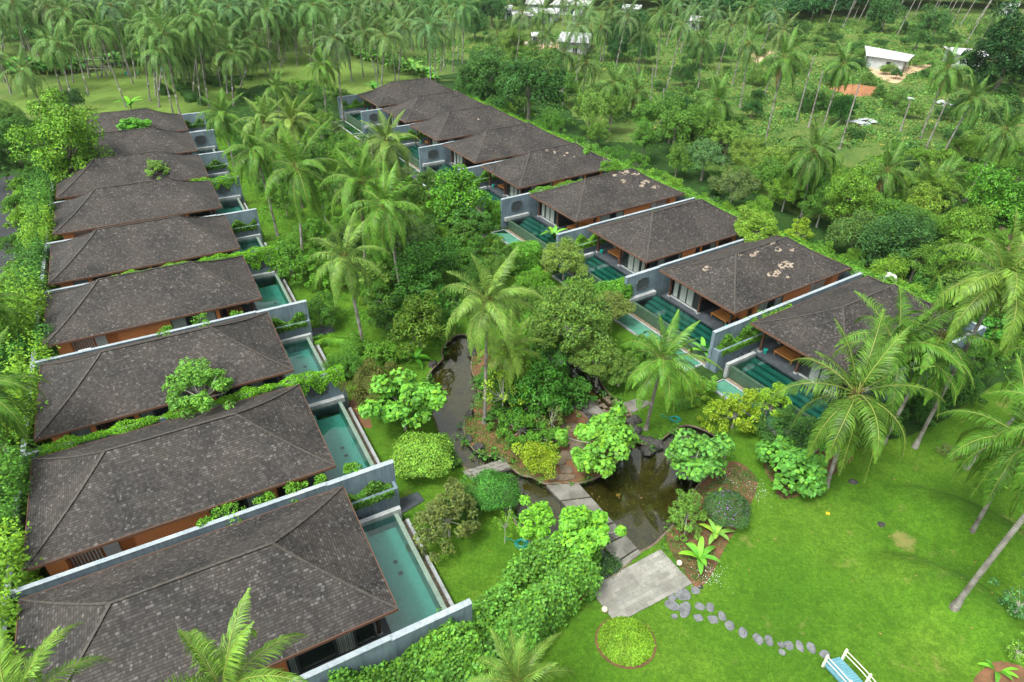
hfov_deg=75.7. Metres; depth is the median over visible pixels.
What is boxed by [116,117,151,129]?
broadleaf tree
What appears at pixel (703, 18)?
broadleaf tree
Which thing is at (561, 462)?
flagstone
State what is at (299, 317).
planter shrub
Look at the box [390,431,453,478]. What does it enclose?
trimmed shrub
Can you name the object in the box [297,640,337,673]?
window
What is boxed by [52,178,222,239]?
villa
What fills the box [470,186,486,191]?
stone steps
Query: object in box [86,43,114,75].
bamboo frame
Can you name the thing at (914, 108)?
garden shrub
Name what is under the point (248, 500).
window
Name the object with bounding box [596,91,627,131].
broadleaf tree
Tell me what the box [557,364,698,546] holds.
floating leaves
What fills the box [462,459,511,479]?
stone footbridge
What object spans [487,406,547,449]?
garden shrub
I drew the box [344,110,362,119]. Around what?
stone steps
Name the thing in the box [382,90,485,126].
villa
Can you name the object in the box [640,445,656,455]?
rock
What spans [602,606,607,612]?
garden lamp
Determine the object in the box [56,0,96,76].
coconut palm
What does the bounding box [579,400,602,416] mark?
path slab
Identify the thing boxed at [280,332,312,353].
stone steps
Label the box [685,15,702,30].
shed
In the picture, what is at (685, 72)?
broadleaf tree
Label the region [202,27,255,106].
coconut palm
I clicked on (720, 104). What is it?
coconut palm
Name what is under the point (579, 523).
broadleaf tree
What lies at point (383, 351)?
garden shrub
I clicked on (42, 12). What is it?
coconut palm
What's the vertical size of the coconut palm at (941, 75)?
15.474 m
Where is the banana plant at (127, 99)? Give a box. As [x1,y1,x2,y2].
[113,96,141,108]
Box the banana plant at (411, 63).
[401,60,422,73]
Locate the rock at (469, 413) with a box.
[465,409,473,417]
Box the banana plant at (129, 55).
[116,53,139,64]
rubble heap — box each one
[845,119,870,125]
[855,118,876,122]
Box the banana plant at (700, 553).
[678,536,719,573]
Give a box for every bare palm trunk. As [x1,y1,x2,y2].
[650,67,653,100]
[795,56,813,122]
[807,71,823,127]
[838,83,859,148]
[899,100,910,130]
[925,99,948,148]
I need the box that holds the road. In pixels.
[0,175,21,273]
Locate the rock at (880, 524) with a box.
[877,521,885,526]
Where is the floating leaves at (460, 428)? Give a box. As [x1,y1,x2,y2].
[441,339,559,525]
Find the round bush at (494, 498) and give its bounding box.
[471,467,521,511]
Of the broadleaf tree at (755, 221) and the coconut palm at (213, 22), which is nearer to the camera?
the broadleaf tree at (755, 221)
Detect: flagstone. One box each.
[544,465,557,480]
[555,459,566,465]
[557,451,571,459]
[557,474,575,480]
[559,465,572,473]
[561,423,576,432]
[563,433,572,445]
[570,440,584,450]
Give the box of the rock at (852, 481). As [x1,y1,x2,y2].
[848,479,857,484]
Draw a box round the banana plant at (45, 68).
[37,62,50,75]
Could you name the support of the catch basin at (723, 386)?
in the undergrowth ground at (690, 176)
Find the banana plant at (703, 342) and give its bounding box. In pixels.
[688,337,709,357]
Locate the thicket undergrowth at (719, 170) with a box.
[486,57,1023,368]
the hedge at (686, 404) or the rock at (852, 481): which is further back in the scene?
the hedge at (686, 404)
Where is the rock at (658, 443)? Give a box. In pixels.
[644,436,663,451]
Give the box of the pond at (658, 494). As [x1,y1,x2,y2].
[429,340,723,577]
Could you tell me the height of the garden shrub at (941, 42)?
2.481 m
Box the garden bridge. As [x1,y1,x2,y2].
[821,649,875,681]
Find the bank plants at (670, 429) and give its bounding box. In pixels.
[539,350,735,535]
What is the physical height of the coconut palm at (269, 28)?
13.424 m
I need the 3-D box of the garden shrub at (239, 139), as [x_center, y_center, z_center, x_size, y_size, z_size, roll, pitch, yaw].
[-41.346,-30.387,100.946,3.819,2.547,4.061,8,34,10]
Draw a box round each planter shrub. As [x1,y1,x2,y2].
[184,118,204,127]
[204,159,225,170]
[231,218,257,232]
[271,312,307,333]
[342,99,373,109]
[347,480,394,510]
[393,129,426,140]
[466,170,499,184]
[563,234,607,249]
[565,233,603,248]
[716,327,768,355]
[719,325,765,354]
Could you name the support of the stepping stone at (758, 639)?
on the lawn at (805, 569)
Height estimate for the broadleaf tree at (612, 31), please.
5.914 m
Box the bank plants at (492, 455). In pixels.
[423,340,612,572]
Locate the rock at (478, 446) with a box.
[472,442,484,452]
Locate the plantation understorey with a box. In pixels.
[1,0,337,40]
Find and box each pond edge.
[427,334,631,580]
[545,351,727,558]
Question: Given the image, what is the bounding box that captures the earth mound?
[830,84,875,93]
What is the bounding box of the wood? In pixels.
[344,0,522,19]
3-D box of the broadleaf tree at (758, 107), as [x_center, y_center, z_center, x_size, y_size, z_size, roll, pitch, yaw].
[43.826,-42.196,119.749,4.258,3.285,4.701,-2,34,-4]
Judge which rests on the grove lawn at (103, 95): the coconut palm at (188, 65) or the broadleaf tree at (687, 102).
the coconut palm at (188, 65)
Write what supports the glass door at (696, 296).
in the villa at (745, 279)
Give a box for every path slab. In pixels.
[546,484,589,505]
[561,498,602,514]
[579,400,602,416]
[600,523,623,550]
[603,536,636,562]
[618,549,640,569]
[623,399,649,412]
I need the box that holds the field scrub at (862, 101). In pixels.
[413,15,1023,178]
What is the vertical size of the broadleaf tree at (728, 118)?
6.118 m
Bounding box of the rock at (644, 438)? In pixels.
[638,434,648,445]
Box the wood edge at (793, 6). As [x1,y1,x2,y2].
[661,0,883,13]
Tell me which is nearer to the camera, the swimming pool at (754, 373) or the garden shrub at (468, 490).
the garden shrub at (468, 490)
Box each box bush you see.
[156,83,165,88]
[159,87,172,95]
[168,78,180,84]
[174,81,191,91]
[179,86,192,95]
[183,89,203,102]
[196,97,209,105]
[205,76,215,84]
[211,78,222,86]
[222,82,234,91]
[230,78,240,85]
[236,88,248,97]
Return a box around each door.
[94,335,108,345]
[102,542,122,556]
[453,151,456,163]
[506,182,509,196]
[510,185,513,195]
[541,203,545,217]
[545,206,549,220]
[550,208,553,222]
[554,210,559,224]
[621,251,628,267]
[627,254,633,270]
[633,257,639,272]
[639,260,644,271]
[672,281,680,298]
[679,284,687,302]
[685,288,694,306]
[692,293,699,309]
[798,356,811,376]
[807,362,821,381]
[817,367,830,387]
[826,372,841,393]
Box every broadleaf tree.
[0,100,13,109]
[0,104,24,114]
[0,104,34,124]
[0,113,38,178]
[0,154,25,182]
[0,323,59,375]
[0,426,20,462]
[4,87,116,186]
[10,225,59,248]
[41,144,94,172]
[46,88,88,110]
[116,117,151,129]
[144,159,170,178]
[160,356,235,419]
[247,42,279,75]
[250,96,274,112]
[273,99,300,116]
[274,84,297,98]
[285,77,304,94]
[289,143,330,172]
[296,78,317,94]
[297,92,319,113]
[298,102,314,116]
[301,138,326,147]
[305,140,337,169]
[310,92,323,108]
[310,108,340,124]
[310,124,332,142]
[311,168,334,188]
[321,83,337,103]
[327,87,351,104]
[327,120,346,132]
[328,173,354,190]
[329,181,360,207]
[331,131,348,146]
[332,160,356,176]
[333,137,361,156]
[337,163,360,180]
[338,145,359,161]
[348,129,367,143]
[354,203,384,221]
[356,367,447,430]
[357,132,391,152]
[363,142,390,161]
[364,269,401,308]
[387,289,454,357]
[391,165,415,178]
[391,230,460,292]
[394,181,432,218]
[394,204,425,225]
[413,167,443,195]
[425,162,492,225]
[453,71,501,98]
[455,44,511,94]
[461,3,488,38]
[472,0,512,27]
[481,350,527,412]
[490,81,513,96]
[492,509,513,543]
[494,47,576,122]
[494,55,513,67]
[497,24,529,54]
[501,352,547,409]
[506,21,528,30]
[506,52,531,62]
[506,354,572,423]
[510,45,535,58]
[512,88,534,113]
[516,494,555,540]
[524,55,546,88]
[524,332,583,365]
[526,39,541,49]
[528,271,616,364]
[535,400,571,431]
[538,46,559,68]
[539,235,588,279]
[550,71,583,104]
[551,504,626,560]
[554,401,638,478]
[567,336,633,386]
[572,84,609,138]
[572,141,596,154]
[579,118,611,142]
[593,290,636,322]
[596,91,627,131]
[599,157,624,172]
[603,22,623,37]
[606,3,651,42]
[606,29,630,60]
[627,31,639,42]
[629,41,657,62]
[630,118,661,163]
[631,92,667,127]
[656,18,676,37]
[657,95,695,147]
[659,90,678,110]
[660,90,693,109]
[664,428,735,481]
[666,138,690,176]
[668,65,698,86]
[671,129,696,143]
[678,136,732,180]
[681,39,718,64]
[686,102,722,140]
[697,16,719,26]
[698,125,725,159]
[702,6,724,17]
[705,118,746,164]
[707,95,731,113]
[707,165,760,206]
[715,42,735,61]
[722,10,741,18]
[722,104,732,124]
[729,136,768,164]
[731,112,747,127]
[732,163,758,180]
[733,205,782,241]
[734,148,772,171]
[740,98,763,117]
[746,135,766,154]
[749,156,796,198]
[750,0,787,33]
[755,435,829,497]
[762,139,797,158]
[763,171,808,211]
[781,19,814,35]
[781,144,830,204]
[783,217,814,243]
[797,188,838,227]
[799,166,838,213]
[823,94,858,123]
[823,153,845,179]
[824,162,884,238]
[825,208,885,256]
[847,193,907,218]
[854,205,939,267]
[866,0,908,31]
[869,218,907,257]
[890,68,903,78]
[892,241,940,283]
[899,202,939,240]
[900,27,934,49]
[913,2,958,36]
[935,204,1001,274]
[938,228,996,281]
[938,269,1011,315]
[959,0,1023,91]
[960,161,1023,234]
[965,244,1019,291]
[975,246,1021,259]
[991,294,1023,321]
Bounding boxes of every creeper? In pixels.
[38,364,345,455]
[108,245,279,276]
[189,172,238,189]
[465,93,951,308]
[528,178,581,193]
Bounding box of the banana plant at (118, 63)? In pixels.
[109,58,124,66]
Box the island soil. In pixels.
[465,350,621,483]
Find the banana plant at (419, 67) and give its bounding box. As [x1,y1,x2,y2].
[406,63,432,77]
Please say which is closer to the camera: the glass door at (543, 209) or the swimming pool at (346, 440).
the swimming pool at (346, 440)
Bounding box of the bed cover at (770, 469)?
[765,440,847,498]
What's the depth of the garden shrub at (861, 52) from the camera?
169.07 m
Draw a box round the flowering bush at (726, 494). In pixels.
[702,488,751,530]
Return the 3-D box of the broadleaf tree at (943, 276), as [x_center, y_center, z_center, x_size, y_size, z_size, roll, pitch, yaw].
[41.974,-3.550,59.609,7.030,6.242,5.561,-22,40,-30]
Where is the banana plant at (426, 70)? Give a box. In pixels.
[416,66,440,76]
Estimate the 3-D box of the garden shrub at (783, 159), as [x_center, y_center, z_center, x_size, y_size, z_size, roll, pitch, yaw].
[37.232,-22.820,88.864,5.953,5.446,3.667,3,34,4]
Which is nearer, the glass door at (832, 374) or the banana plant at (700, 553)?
the banana plant at (700, 553)
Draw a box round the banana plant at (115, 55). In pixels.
[103,51,122,63]
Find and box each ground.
[0,0,1023,416]
[0,48,1023,589]
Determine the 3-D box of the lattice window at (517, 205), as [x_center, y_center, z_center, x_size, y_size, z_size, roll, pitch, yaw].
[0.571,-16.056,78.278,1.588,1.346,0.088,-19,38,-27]
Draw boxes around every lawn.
[0,54,414,119]
[215,123,1023,681]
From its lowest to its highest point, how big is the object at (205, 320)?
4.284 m
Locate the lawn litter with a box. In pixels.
[243,134,992,634]
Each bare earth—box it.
[524,41,558,48]
[752,51,774,62]
[843,93,870,96]
[869,64,931,82]
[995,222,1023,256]
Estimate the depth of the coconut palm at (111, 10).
128.19 m
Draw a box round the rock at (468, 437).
[465,434,471,442]
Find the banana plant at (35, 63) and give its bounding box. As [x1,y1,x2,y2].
[20,55,43,71]
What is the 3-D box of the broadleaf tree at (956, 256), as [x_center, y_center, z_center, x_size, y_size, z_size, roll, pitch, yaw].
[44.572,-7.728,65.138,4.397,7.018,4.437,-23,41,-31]
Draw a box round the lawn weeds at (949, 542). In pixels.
[857,436,1023,649]
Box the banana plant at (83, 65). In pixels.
[65,56,100,70]
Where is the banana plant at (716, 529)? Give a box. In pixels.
[699,519,735,543]
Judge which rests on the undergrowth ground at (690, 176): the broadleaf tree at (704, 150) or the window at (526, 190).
the broadleaf tree at (704, 150)
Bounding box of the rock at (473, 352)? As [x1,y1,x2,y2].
[468,348,476,357]
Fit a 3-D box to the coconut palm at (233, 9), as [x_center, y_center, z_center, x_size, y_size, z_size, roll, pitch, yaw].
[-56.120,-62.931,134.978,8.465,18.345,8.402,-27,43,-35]
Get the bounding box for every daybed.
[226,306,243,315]
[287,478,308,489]
[567,222,584,229]
[608,247,622,260]
[711,308,736,323]
[774,345,798,364]
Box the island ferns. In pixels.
[460,352,620,485]
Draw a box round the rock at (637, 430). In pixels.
[630,425,642,434]
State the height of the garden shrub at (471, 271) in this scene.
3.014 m
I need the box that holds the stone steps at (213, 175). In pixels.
[205,171,228,178]
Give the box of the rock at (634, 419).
[625,414,641,425]
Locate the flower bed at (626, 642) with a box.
[595,616,656,668]
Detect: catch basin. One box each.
[491,229,517,244]
[552,273,582,288]
[613,314,701,371]
[715,379,803,446]
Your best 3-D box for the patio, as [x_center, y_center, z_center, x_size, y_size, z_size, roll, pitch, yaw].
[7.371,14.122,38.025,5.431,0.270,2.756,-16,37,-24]
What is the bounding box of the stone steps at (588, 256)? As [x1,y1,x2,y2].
[567,252,593,270]
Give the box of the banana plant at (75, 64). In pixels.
[68,60,85,71]
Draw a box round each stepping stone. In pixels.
[665,599,679,610]
[668,594,676,600]
[671,614,677,618]
[675,588,690,599]
[679,601,690,617]
[691,586,699,593]
[693,614,703,621]
[695,602,704,610]
[706,602,713,611]
[708,615,718,623]
[718,611,725,620]
[725,620,734,630]
[738,627,747,637]
[752,633,763,645]
[764,635,772,645]
[777,642,784,647]
[778,649,785,655]
[784,641,793,649]
[796,640,803,651]
[806,642,815,653]
[819,650,829,658]
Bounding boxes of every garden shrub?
[0,191,31,212]
[0,231,28,260]
[0,267,25,287]
[2,205,34,227]
[2,260,23,273]
[4,190,31,208]
[5,177,32,190]
[11,158,31,170]
[12,186,32,192]
[16,165,43,178]
[23,160,38,167]
[220,142,239,155]
[227,141,243,157]
[232,134,255,142]
[239,140,270,157]
[244,167,273,182]
[254,178,280,202]
[267,238,314,284]
[270,190,301,216]
[272,164,291,179]
[276,178,302,197]
[285,224,318,247]
[301,218,332,246]
[303,247,325,266]
[304,262,346,292]
[307,191,338,220]
[307,291,342,326]
[320,351,367,379]
[326,219,371,251]
[330,215,354,226]
[330,249,369,273]
[332,357,404,411]
[339,329,373,358]
[348,281,376,299]
[349,261,392,299]
[357,264,393,286]
[357,339,405,372]
[359,275,394,303]
[361,247,396,266]
[366,240,407,255]
[366,295,397,328]
[367,304,412,341]
[376,214,436,257]
[385,250,408,276]
[390,274,433,305]
[392,298,442,334]
[405,477,480,563]
[414,258,453,286]
[417,281,458,311]
[418,214,438,230]
[435,287,463,308]
[436,207,459,235]
[436,236,461,254]
[438,305,461,333]
[442,479,490,521]
[444,218,478,248]
[444,246,475,272]
[451,271,481,295]
[452,206,490,243]
[454,258,493,289]
[463,234,486,262]
[466,87,484,98]
[467,221,500,245]
[473,365,506,400]
[479,94,490,100]
[479,236,502,256]
[481,254,515,280]
[483,402,517,429]
[484,237,523,268]
[486,94,512,112]
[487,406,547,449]
[493,392,512,407]
[494,284,545,321]
[506,102,517,112]
[510,308,544,349]
[511,440,560,479]
[513,384,542,413]
[514,264,554,289]
[518,112,534,120]
[525,426,568,453]
[533,118,547,128]
[537,285,571,302]
[541,108,566,131]
[544,401,564,415]
[554,376,597,414]
[556,363,569,375]
[561,276,593,289]
[565,134,576,139]
[573,136,587,144]
[596,350,640,386]
[597,145,628,160]
[620,333,662,360]
[624,150,651,168]
[637,168,655,176]
[652,168,669,181]
[653,80,666,89]
[659,173,683,186]
[668,488,706,541]
[681,84,694,94]
[681,94,700,108]
[683,380,709,407]
[691,64,699,69]
[692,375,717,394]
[695,186,729,203]
[696,388,762,433]
[719,200,735,211]
[733,381,791,424]
[741,148,768,165]
[745,69,767,85]
[745,193,774,219]
[751,88,767,97]
[753,404,830,448]
[756,27,769,34]
[762,56,778,63]
[764,29,778,39]
[769,151,797,187]
[780,230,824,246]
[788,57,811,69]
[793,89,810,99]
[796,97,813,113]
[798,89,830,111]
[808,48,820,52]
[812,36,825,44]
[813,22,839,33]
[813,87,840,103]
[818,241,835,259]
[822,42,843,52]
[823,32,844,40]
[823,71,848,83]
[825,406,872,446]
[831,160,848,173]
[836,247,865,263]
[842,127,866,138]
[846,43,862,50]
[846,259,866,270]
[848,56,870,68]
[853,40,864,46]
[854,48,865,55]
[856,72,877,86]
[856,162,885,193]
[858,34,867,37]
[863,150,904,169]
[863,400,910,438]
[869,22,881,29]
[869,252,910,283]
[871,85,887,97]
[872,26,882,31]
[873,39,887,45]
[878,63,897,73]
[879,140,912,159]
[880,90,911,106]
[881,167,911,186]
[882,189,909,204]
[886,275,930,302]
[895,101,930,117]
[897,386,948,427]
[900,171,917,187]
[901,24,925,31]
[901,182,950,216]
[904,148,934,163]
[907,146,941,170]
[908,272,941,300]
[909,166,958,188]
[911,53,940,65]
[914,161,946,173]
[914,170,961,199]
[918,69,930,75]
[923,45,935,49]
[926,369,988,406]
[930,38,945,46]
[930,105,955,119]
[931,148,957,164]
[931,215,955,237]
[935,443,967,461]
[941,292,971,310]
[942,128,965,141]
[942,138,984,156]
[944,154,970,169]
[945,33,964,40]
[947,93,973,105]
[948,43,960,47]
[948,160,981,186]
[953,126,995,151]
[955,172,976,195]
[958,333,1008,378]
[959,199,998,230]
[960,66,990,77]
[962,43,973,48]
[962,186,994,202]
[966,134,991,161]
[968,23,985,33]
[974,312,1016,344]
[982,75,998,83]
[983,324,1023,354]
[984,105,1017,125]
[985,228,1011,257]
[986,157,1019,180]
[988,573,1023,618]
[993,83,1019,97]
[997,97,1023,112]
[998,138,1023,162]
[998,630,1023,666]
[999,126,1016,136]
[1002,180,1022,189]
[1003,72,1020,80]
[1003,154,1023,179]
[1006,197,1023,239]
[1013,215,1023,254]
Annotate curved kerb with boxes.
[572,406,590,423]
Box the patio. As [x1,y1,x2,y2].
[595,549,691,617]
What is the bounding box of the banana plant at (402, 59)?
[392,58,413,71]
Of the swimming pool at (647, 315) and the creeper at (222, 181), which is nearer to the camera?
the swimming pool at (647, 315)
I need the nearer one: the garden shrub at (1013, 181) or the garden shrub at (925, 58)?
the garden shrub at (1013, 181)
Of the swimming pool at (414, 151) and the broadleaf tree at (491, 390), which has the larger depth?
the swimming pool at (414, 151)
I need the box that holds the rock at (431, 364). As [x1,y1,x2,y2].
[428,360,436,367]
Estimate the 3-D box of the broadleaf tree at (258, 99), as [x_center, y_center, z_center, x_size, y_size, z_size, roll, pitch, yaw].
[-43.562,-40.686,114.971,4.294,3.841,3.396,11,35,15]
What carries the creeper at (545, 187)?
attached to the boundary wall at (519, 209)
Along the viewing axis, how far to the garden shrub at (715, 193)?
81.88 m
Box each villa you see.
[13,486,398,681]
[22,384,335,575]
[34,312,293,443]
[42,255,262,354]
[48,215,240,287]
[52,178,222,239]
[56,150,208,200]
[59,127,197,168]
[74,108,188,132]
[357,77,453,110]
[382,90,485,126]
[409,105,525,146]
[443,122,570,169]
[481,142,621,198]
[529,168,684,232]
[588,199,746,275]
[659,233,851,330]
[750,275,952,404]
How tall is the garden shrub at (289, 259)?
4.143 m
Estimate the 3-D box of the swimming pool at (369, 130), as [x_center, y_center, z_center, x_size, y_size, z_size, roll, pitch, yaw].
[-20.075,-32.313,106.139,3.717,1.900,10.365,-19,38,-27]
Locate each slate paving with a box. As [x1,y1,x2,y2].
[312,324,334,338]
[399,492,424,513]
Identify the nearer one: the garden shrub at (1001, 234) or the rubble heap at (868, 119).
the garden shrub at (1001, 234)
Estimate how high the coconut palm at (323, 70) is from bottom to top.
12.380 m
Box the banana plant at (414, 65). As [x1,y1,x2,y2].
[400,62,417,74]
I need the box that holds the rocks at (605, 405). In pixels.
[594,395,629,417]
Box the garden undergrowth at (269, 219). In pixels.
[205,87,510,345]
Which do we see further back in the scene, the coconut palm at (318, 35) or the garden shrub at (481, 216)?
the coconut palm at (318, 35)
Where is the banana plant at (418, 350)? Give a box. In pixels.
[400,347,432,368]
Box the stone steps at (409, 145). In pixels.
[395,142,414,150]
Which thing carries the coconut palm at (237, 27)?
on the grove lawn at (103, 95)
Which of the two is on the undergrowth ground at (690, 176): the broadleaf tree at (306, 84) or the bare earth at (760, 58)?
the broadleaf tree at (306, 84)
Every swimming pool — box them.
[204,174,244,208]
[216,198,247,213]
[233,237,283,277]
[254,274,296,309]
[284,337,348,402]
[314,401,379,480]
[345,114,362,131]
[364,513,453,632]
[366,127,385,137]
[397,146,419,171]
[425,164,452,182]
[465,191,500,212]
[504,217,555,249]
[567,257,624,282]
[627,296,712,367]
[724,358,828,432]
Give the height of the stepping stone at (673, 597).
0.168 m
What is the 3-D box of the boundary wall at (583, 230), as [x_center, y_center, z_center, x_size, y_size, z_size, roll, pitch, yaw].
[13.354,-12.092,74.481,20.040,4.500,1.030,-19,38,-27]
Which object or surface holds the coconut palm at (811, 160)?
on the undergrowth ground at (690, 176)
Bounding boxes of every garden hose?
[505,537,528,548]
[661,416,680,422]
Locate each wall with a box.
[1,184,58,674]
[9,459,400,602]
[24,366,348,465]
[34,300,313,369]
[43,247,283,299]
[46,208,262,250]
[52,176,243,206]
[56,151,229,200]
[181,112,207,131]
[186,129,217,153]
[289,598,472,681]
[337,94,371,118]
[358,505,402,536]
[360,108,389,133]
[388,123,429,148]
[418,140,456,172]
[457,160,503,188]
[500,182,571,227]
[556,197,694,267]
[615,169,986,357]
[624,233,764,304]
[705,272,863,372]
[722,351,755,377]
[824,325,985,440]
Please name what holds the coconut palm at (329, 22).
on the ground at (852, 156)
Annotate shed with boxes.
[504,5,512,19]
[511,10,533,25]
[525,0,543,13]
[531,7,558,22]
[531,32,538,44]
[550,0,591,14]
[556,32,592,53]
[622,4,641,13]
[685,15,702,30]
[863,46,913,71]
[940,46,988,67]
[999,3,1020,14]
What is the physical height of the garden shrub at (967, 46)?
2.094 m
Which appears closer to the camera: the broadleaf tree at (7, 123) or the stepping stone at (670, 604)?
the stepping stone at (670, 604)
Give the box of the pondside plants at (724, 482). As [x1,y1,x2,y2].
[658,464,758,582]
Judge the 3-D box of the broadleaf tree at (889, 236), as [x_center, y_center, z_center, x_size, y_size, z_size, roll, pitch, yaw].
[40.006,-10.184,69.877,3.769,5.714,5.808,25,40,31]
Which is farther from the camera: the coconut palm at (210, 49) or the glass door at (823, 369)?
the coconut palm at (210, 49)
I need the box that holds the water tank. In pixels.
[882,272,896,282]
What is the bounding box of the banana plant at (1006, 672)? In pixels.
[977,659,1018,681]
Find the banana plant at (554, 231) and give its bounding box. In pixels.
[540,225,566,238]
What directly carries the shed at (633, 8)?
on the ground at (852, 156)
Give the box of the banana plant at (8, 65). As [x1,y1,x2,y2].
[2,56,15,72]
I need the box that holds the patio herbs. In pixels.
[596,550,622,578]
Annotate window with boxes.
[69,427,91,438]
[73,279,88,284]
[139,410,154,418]
[153,406,174,416]
[170,317,187,328]
[186,315,197,325]
[187,257,205,260]
[188,210,210,216]
[195,135,206,144]
[196,311,216,322]
[209,508,232,518]
[215,392,223,398]
[217,183,230,193]
[223,384,249,395]
[232,499,247,511]
[245,490,270,507]
[249,380,263,390]
[250,257,266,269]
[263,377,278,386]
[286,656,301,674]
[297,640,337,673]
[307,381,328,398]
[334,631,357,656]
[354,622,376,647]
[369,113,377,121]
[428,149,437,158]
[466,159,480,166]
[511,200,522,211]
[524,187,530,192]
[559,214,574,226]
[600,214,610,221]
[616,211,623,216]
[636,277,648,290]
[649,260,657,268]
[657,258,665,265]
[665,254,678,262]
[700,297,717,311]
[701,244,709,251]
[710,242,715,248]
[756,302,768,312]
[767,299,774,308]
[773,296,783,305]
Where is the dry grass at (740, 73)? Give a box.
[409,16,1023,167]
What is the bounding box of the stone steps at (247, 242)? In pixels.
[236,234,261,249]
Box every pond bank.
[429,335,626,556]
[547,356,713,487]
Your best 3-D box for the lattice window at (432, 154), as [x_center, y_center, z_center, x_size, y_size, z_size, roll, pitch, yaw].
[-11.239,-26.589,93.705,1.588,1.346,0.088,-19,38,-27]
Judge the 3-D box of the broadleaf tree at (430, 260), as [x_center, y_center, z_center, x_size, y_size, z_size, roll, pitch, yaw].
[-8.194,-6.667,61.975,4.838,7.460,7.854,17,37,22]
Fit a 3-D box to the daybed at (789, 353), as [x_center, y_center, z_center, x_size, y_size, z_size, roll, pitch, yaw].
[23.035,1.004,54.872,1.340,0.817,1.845,-19,38,-27]
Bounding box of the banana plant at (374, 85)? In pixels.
[364,81,380,88]
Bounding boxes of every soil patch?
[349,399,371,427]
[666,461,756,587]
[763,437,851,498]
[973,661,1023,681]
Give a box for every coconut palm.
[0,0,32,57]
[0,0,32,66]
[0,0,39,83]
[0,2,16,93]
[0,5,27,76]
[0,9,6,82]
[0,34,18,83]
[0,44,49,101]
[0,270,31,369]
[0,326,51,457]
[0,621,114,681]
[4,2,33,55]
[17,0,54,59]
[21,20,73,91]
[25,0,61,73]
[28,0,58,34]
[33,20,82,105]
[34,0,95,93]
[46,3,96,82]
[48,0,86,71]
[50,0,99,78]
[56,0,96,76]
[69,0,126,107]
[76,0,107,76]
[85,0,133,83]
[85,1,130,76]
[86,0,116,66]
[88,0,111,71]
[92,0,135,69]
[99,5,141,75]
[103,0,145,78]
[116,0,152,68]
[116,3,158,85]
[122,7,171,100]
[124,0,173,96]
[130,0,188,107]
[133,7,186,113]
[133,17,192,113]
[143,0,185,76]
[156,12,191,94]
[160,0,191,73]
[160,588,308,681]
[161,36,206,86]
[163,2,190,72]
[167,0,219,107]
[170,5,216,102]
[171,6,223,91]
[176,0,206,73]
[179,0,223,77]
[187,15,222,77]
[194,49,222,83]
[195,87,247,172]
[197,0,225,70]
[197,5,229,86]
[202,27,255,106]
[204,0,233,71]
[205,14,250,93]
[209,0,252,77]
[211,7,242,78]
[218,0,239,24]
[220,115,288,235]
[221,8,265,76]
[222,8,253,67]
[227,0,248,59]
[233,92,298,203]
[237,0,275,68]
[237,23,282,88]
[239,0,274,62]
[243,19,272,44]
[246,0,289,87]
[250,118,349,272]
[255,15,279,49]
[259,69,294,131]
[260,1,285,58]
[261,0,296,66]
[263,9,298,63]
[265,92,320,208]
[268,0,302,61]
[275,0,307,65]
[286,0,309,53]
[286,3,320,64]
[291,0,337,83]
[303,46,342,111]
[304,0,340,78]
[305,210,390,340]
[306,13,351,75]
[312,13,360,120]
[312,18,329,51]
[318,5,348,52]
[318,139,403,270]
[323,0,349,58]
[327,0,357,59]
[330,4,365,80]
[340,0,376,76]
[341,160,425,305]
[344,8,386,87]
[347,0,377,51]
[360,109,419,202]
[363,11,409,86]
[364,7,395,74]
[367,0,395,58]
[375,34,413,80]
[377,1,408,53]
[383,1,425,80]
[386,0,412,42]
[400,0,421,50]
[409,1,450,78]
[411,0,439,48]
[413,0,443,47]
[413,15,456,81]
[430,0,459,67]
[440,246,543,424]
[442,4,474,71]
[445,0,480,63]
[466,628,574,681]
[471,306,549,393]
[483,17,513,54]
[502,0,538,59]
[527,0,562,48]
[527,17,563,55]
[543,30,582,76]
[553,0,571,25]
[559,3,601,71]
[560,0,587,54]
[570,0,610,80]
[571,39,606,91]
[590,9,612,60]
[593,60,636,123]
[596,0,622,61]
[606,0,647,77]
[618,67,658,115]
[620,309,722,430]
[628,12,662,72]
[644,0,685,76]
[665,5,709,91]
[666,0,690,44]
[676,0,710,53]
[683,20,727,87]
[693,72,744,127]
[697,0,728,37]
[713,6,748,73]
[726,23,768,107]
[731,0,769,86]
[756,23,821,143]
[761,9,804,96]
[762,0,789,48]
[767,308,945,488]
[775,117,852,217]
[821,39,866,125]
[827,285,974,444]
[858,134,928,199]
[873,275,1009,444]
[897,0,914,33]
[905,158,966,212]
[911,152,970,200]
[911,206,1023,448]
[919,41,976,138]
[935,74,1007,166]
[936,353,1023,533]
[949,389,1023,611]
[963,99,1023,201]
[963,333,1023,470]
[965,0,991,42]
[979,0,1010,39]
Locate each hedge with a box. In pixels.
[0,242,58,308]
[0,254,56,370]
[0,302,59,442]
[0,358,52,466]
[0,429,46,552]
[0,513,49,639]
[0,620,26,678]
[3,229,59,290]
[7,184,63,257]
[13,167,63,239]
[21,169,61,211]
[23,156,63,200]
[28,144,49,180]
[179,75,252,80]
[188,77,252,83]
[312,333,349,347]
[327,535,606,681]
[338,621,482,681]
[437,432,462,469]
[485,199,500,228]
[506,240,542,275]
[584,277,633,313]
[670,391,700,411]

